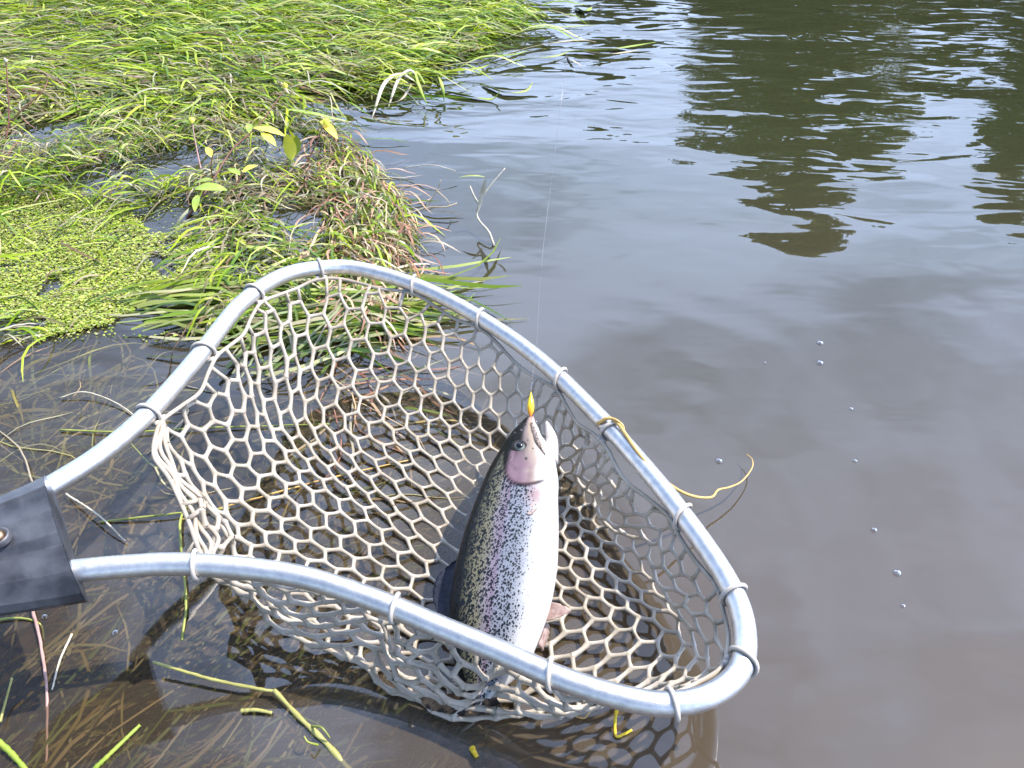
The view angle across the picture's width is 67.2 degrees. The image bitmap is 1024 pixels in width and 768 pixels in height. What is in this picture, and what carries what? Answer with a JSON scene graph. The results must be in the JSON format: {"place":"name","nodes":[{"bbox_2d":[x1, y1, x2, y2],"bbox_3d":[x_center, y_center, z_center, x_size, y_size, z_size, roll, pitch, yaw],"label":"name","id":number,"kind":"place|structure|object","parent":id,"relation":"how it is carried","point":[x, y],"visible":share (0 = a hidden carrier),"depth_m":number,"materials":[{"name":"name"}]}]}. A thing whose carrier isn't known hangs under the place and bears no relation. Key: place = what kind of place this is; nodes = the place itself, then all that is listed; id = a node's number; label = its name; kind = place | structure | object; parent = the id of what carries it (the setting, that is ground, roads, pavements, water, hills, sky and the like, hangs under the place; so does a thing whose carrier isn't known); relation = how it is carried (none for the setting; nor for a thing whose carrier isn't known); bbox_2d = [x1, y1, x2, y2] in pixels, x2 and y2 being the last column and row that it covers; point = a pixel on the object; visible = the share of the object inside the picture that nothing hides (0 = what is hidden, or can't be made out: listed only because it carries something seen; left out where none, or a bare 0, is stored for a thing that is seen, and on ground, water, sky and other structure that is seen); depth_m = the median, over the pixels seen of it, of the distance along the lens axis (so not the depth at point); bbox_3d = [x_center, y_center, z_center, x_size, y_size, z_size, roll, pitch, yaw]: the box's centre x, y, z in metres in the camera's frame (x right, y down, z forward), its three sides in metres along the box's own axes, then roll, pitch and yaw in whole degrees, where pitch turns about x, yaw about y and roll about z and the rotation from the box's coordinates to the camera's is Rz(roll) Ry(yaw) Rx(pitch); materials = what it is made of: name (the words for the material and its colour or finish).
{"place":"outdoors","nodes":[
{"label":"outdoors","id":0,"kind":"place"},
{"bbox_2d":[0,0,1023,767],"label":"lake bed","id":1,"kind":"object","parent":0,"point":[750,206],"visible":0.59,"depth_m":1.48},
{"bbox_2d":[531,0,573,381],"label":"fishing line","id":2,"kind":"object","parent":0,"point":[549,196],"visible":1,"depth_m":0.69,"materials":[{"name":"plastic"}]},
{"bbox_2d":[527,382,536,422],"bbox_3d":[0.017,0.017,0.649,0.008,0.019,0.034,0,42,0],"label":"fishing lure","id":3,"kind":"object","parent":2,"relation":"hanging from","point":[530,406],"visible":1,"depth_m":0.65,"materials":[{"name":"paint"}]},
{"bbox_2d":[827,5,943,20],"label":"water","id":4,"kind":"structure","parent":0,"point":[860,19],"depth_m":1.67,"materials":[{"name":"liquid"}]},
{"bbox_2d":[0,678,12,721],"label":"loose stem","id":5,"kind":"object","parent":4,"relation":"on","point":[5,701],"visible":1,"depth_m":0.53,"materials":[{"name":"green plant"}]},
{"bbox_2d":[0,739,27,767],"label":"loose stem","id":6,"kind":"object","parent":4,"relation":"on","point":[10,752],"visible":1,"depth_m":0.50,"materials":[{"name":"green plant"}]},
{"bbox_2d":[0,617,44,639],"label":"loose stem","id":7,"kind":"object","parent":4,"relation":"on","point":[23,618],"visible":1,"depth_m":0.58,"materials":[{"name":"plant"}]},
{"bbox_2d":[0,58,47,172],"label":"marsh plant","id":8,"kind":"object","parent":4,"relation":"on","point":[13,119],"visible":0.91,"depth_m":1.15,"materials":[{"name":"yellow plant"}]},
{"bbox_2d":[31,611,48,767],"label":"loose stem","id":9,"kind":"object","parent":4,"relation":"on","point":[44,674],"visible":0.84,"depth_m":0.54,"materials":[{"name":"plant"}]},
{"bbox_2d":[51,633,72,689],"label":"loose stem","id":10,"kind":"object","parent":4,"relation":"on","point":[63,651],"visible":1,"depth_m":0.55,"materials":[{"name":"beige plant"}]},
{"bbox_2d":[65,493,125,540],"bbox_3d":[-0.351,0.108,0.645,0.085,0.010,0.002,25,48,25],"label":"loose stem","id":11,"kind":"object","parent":4,"relation":"on","point":[90,509],"visible":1,"depth_m":0.64,"materials":[{"name":"beige plant"}]},
{"bbox_2d":[59,391,132,414],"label":"loose stem","id":12,"kind":"object","parent":4,"relation":"on","point":[96,395],"visible":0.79,"depth_m":0.76,"materials":[{"name":"beige plant"}]},
{"bbox_2d":[93,724,140,767],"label":"loose stem","id":13,"kind":"object","parent":4,"relation":"on","point":[115,748],"visible":1,"depth_m":0.51,"materials":[{"name":"green plant"}]},
{"bbox_2d":[99,507,229,522],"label":"loose stem","id":14,"kind":"object","parent":4,"relation":"on","point":[132,518],"visible":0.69,"depth_m":0.65,"materials":[{"name":"green plant"}]},
{"bbox_2d":[178,499,190,639],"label":"loose stem","id":15,"kind":"object","parent":4,"relation":"on","point":[184,577],"visible":0.69,"depth_m":0.60,"materials":[{"name":"green plant"}]},
{"bbox_2d":[59,423,329,432],"bbox_3d":[-0.300,0.042,0.727,0.252,0.004,0.008,-1,42,-1],"label":"loose stem","id":16,"kind":"object","parent":4,"relation":"on","point":[71,430],"visible":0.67,"depth_m":0.72,"materials":[{"name":"green plant"}]},
{"bbox_2d":[188,117,202,177],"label":"marsh plant","id":17,"kind":"object","parent":4,"relation":"on","point":[191,120],"visible":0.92,"depth_m":1.11,"materials":[{"name":"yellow plant"}]},
{"bbox_2d":[0,112,411,342],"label":"duckweed","id":18,"kind":"object","parent":4,"relation":"on","point":[82,322],"visible":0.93,"depth_m":0.93,"materials":[{"name":"green plant"}]},
{"bbox_2d":[191,183,226,214],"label":"marsh plant","id":19,"kind":"object","parent":4,"relation":"on","point":[206,186],"visible":1,"depth_m":1.02,"materials":[{"name":"green plant"}]},
{"bbox_2d":[186,83,287,218],"bbox_3d":[-0.371,-0.326,1.065,0.073,0.102,0.239,18,45,19],"label":"marsh plant","id":20,"kind":"object","parent":4,"relation":"on","point":[266,136],"visible":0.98,"depth_m":1.07,"materials":[{"name":"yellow plant"}]},
{"bbox_2d":[152,661,351,767],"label":"broken stem","id":21,"kind":"object","parent":4,"relation":"on","point":[332,750],"visible":1,"depth_m":0.52,"materials":[{"name":"yellow plant"}]},
{"bbox_2d":[240,708,272,714],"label":"loose stem","id":22,"kind":"object","parent":4,"relation":"on","point":[245,710],"visible":1,"depth_m":0.53,"materials":[{"name":"yellow plant"}]},
{"bbox_2d":[0,0,587,385],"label":"ribbon weed","id":23,"kind":"object","parent":4,"relation":"on","point":[154,79],"visible":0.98,"depth_m":1.30,"materials":[{"name":"green plant"}]},
{"bbox_2d":[205,147,257,200],"bbox_3d":[-0.410,-0.286,1.068,0.098,0.038,0.073,21,46,22],"label":"marsh plant","id":24,"kind":"object","parent":23,"relation":"on","point":[208,151],"visible":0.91,"depth_m":1.06,"materials":[{"name":"yellow plant"}]},
{"bbox_2d":[276,130,311,186],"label":"marsh plant","id":25,"kind":"object","parent":4,"relation":"on","point":[292,148],"visible":0.91,"depth_m":1.09,"materials":[{"name":"green plant"}]},
{"bbox_2d":[182,459,409,520],"bbox_3d":[-0.186,0.091,0.673,0.199,0.004,0.003,-14,44,-15],"label":"loose stem","id":26,"kind":"object","parent":4,"relation":"on","point":[272,493],"visible":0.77,"depth_m":0.67,"materials":[{"name":"plant"}]},
{"bbox_2d":[285,118,337,175],"bbox_3d":[-0.288,-0.340,1.105,0.077,0.069,0.033,-24,47,-25],"label":"marsh plant","id":27,"kind":"object","parent":4,"relation":"on","point":[328,126],"visible":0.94,"depth_m":1.10,"materials":[{"name":"yellow plant"}]},
{"bbox_2d":[102,226,527,570],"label":"floating grass","id":28,"kind":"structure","parent":4,"relation":"on","point":[318,324],"depth_m":0.83,"materials":[{"name":"green plant"}]},
{"bbox_2d":[0,316,665,767],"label":"submerged weed","id":29,"kind":"object","parent":4,"relation":"in","point":[266,638],"visible":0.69,"depth_m":0.61,"materials":[{"name":"plant"}]},
{"bbox_2d":[234,119,514,493],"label":"dead stalk litter","id":30,"kind":"object","parent":4,"relation":"on","point":[423,388],"visible":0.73,"depth_m":0.87,"materials":[{"name":"plant"}]},
{"bbox_2d":[0,258,759,722],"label":"landing net","id":31,"kind":"object","parent":4,"relation":"on","point":[42,566],"visible":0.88,"depth_m":0.56,"materials":[{"name":"metal"}]},
{"bbox_2d":[419,416,570,715],"bbox_3d":[-0.011,0.120,0.580,0.105,0.072,0.231,0,42,0],"label":"trout","id":32,"kind":"object","parent":31,"relation":"in","point":[496,577],"visible":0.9,"depth_m":0.55,"materials":[{"name":"silver"}]},
{"bbox_2d":[596,416,753,498],"bbox_3d":[0.146,0.066,0.634,0.146,0.074,0.068,-6,42,-7],"label":"straw strand","id":33,"kind":"object","parent":31,"relation":"on","point":[618,423],"visible":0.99,"depth_m":0.62},
{"bbox_2d":[363,84,411,107],"bbox_3d":[-0.201,-0.476,1.289,0.104,0.017,0.037,-27,49,-27],"label":"reed blade","id":34,"kind":"object","parent":4,"relation":"on","point":[406,93],"visible":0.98,"depth_m":1.28,"materials":[{"name":"beige plant"}]},
{"bbox_2d":[372,73,412,117],"bbox_3d":[-0.211,-0.484,1.286,0.034,0.036,0.113,24,47,24],"label":"reed blade","id":35,"kind":"object","parent":4,"relation":"on","point":[386,81],"visible":1,"depth_m":1.29,"materials":[{"name":"beige plant"}]},
{"bbox_2d":[388,69,414,107],"bbox_3d":[-0.192,-0.500,1.299,0.024,0.038,0.082,26,48,26],"label":"reed blade","id":36,"kind":"object","parent":4,"relation":"on","point":[398,80],"visible":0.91,"depth_m":1.30,"materials":[{"name":"beige plant"}]},
{"bbox_2d":[414,71,427,105],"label":"reed blade","id":37,"kind":"object","parent":4,"relation":"on","point":[417,74],"visible":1,"depth_m":1.28,"materials":[{"name":"green plant"}]},
{"bbox_2d":[404,165,456,214],"bbox_3d":[-0.114,-0.278,1.053,0.083,0.046,0.126,0,42,0],"label":"dead twig","id":38,"kind":"object","parent":4,"relation":"on","point":[434,193],"visible":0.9,"depth_m":1.02,"materials":[{"name":"grey wood"}]},
{"bbox_2d":[430,75,444,99],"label":"reed blade","id":39,"kind":"object","parent":4,"relation":"on","point":[441,86],"visible":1,"depth_m":1.30,"materials":[{"name":"green plant"}]},
{"bbox_2d":[436,722,474,767],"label":"twig","id":40,"kind":"object","parent":4,"relation":"in","point":[450,750],"visible":1,"depth_m":0.51,"materials":[{"name":"grey wood"}]},
{"bbox_2d":[458,736,478,767],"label":"twig","id":41,"kind":"object","parent":4,"relation":"in","point":[464,742],"visible":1,"depth_m":0.51,"materials":[{"name":"grey wood"}]},
{"bbox_2d":[445,91,499,99],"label":"reed blade","id":42,"kind":"object","parent":4,"relation":"on","point":[457,93],"visible":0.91,"depth_m":1.32,"materials":[{"name":"green plant"}]},
{"bbox_2d":[469,745,478,757],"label":"loose stem","id":43,"kind":"object","parent":4,"relation":"on","point":[472,749],"visible":1,"depth_m":0.51,"materials":[{"name":"yellow plant"}]},
{"bbox_2d":[462,168,504,245],"bbox_3d":[-0.027,-0.234,0.982,0.045,0.077,0.090,-21,46,-22],"label":"dead twig","id":44,"kind":"object","parent":4,"relation":"on","point":[481,196],"visible":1,"depth_m":0.97,"materials":[{"name":"grey wood"}]},
{"bbox_2d":[482,82,532,92],"bbox_3d":[-0.012,-0.516,1.340,0.092,0.011,0.040,7,42,7],"label":"reed blade","id":45,"kind":"object","parent":4,"relation":"on","point":[527,89],"visible":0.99,"depth_m":1.33,"materials":[{"name":"plant"}]},
{"bbox_2d":[491,50,571,69],"bbox_3d":[0.041,-0.609,1.444,0.189,0.007,0.017,-23,47,-23],"label":"reed blade","id":46,"kind":"object","parent":4,"relation":"on","point":[532,58],"visible":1,"depth_m":1.44,"materials":[{"name":"plant"}]},
{"bbox_2d":[497,40,593,57],"bbox_3d":[0.061,-0.655,1.497,0.218,0.004,0.028,-17,45,-18],"label":"reed blade","id":47,"kind":"object","parent":4,"relation":"on","point":[548,43],"visible":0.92,"depth_m":1.51,"materials":[{"name":"green plant"}]},
{"bbox_2d":[501,25,592,39],"bbox_3d":[0.072,-0.714,1.551,0.220,0.011,0.013,-19,45,-20],"label":"reed blade","id":48,"kind":"object","parent":4,"relation":"on","point":[545,28],"visible":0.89,"depth_m":1.54,"materials":[{"name":"green plant"}]},
{"bbox_2d":[575,7,591,11],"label":"reed blade","id":49,"kind":"object","parent":4,"relation":"on","point":[587,9],"visible":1,"depth_m":1.67,"materials":[{"name":"green plant"}]},
{"bbox_2d":[566,42,654,51],"bbox_3d":[0.187,-0.649,1.488,0.190,0.010,0.017,-7,42,-8],"label":"reed blade","id":50,"kind":"object","parent":4,"relation":"on","point":[593,50],"visible":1,"depth_m":1.48,"materials":[{"name":"green plant"}]},
{"bbox_2d":[582,50,638,54],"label":"reed blade","id":51,"kind":"object","parent":4,"relation":"on","point":[606,54],"visible":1,"depth_m":1.47,"materials":[{"name":"plant"}]},
{"bbox_2d":[613,710,631,737],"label":"loose stem","id":52,"kind":"object","parent":4,"relation":"on","point":[614,726],"visible":0.95,"depth_m":0.52,"materials":[{"name":"yellow plant"}]}
]}

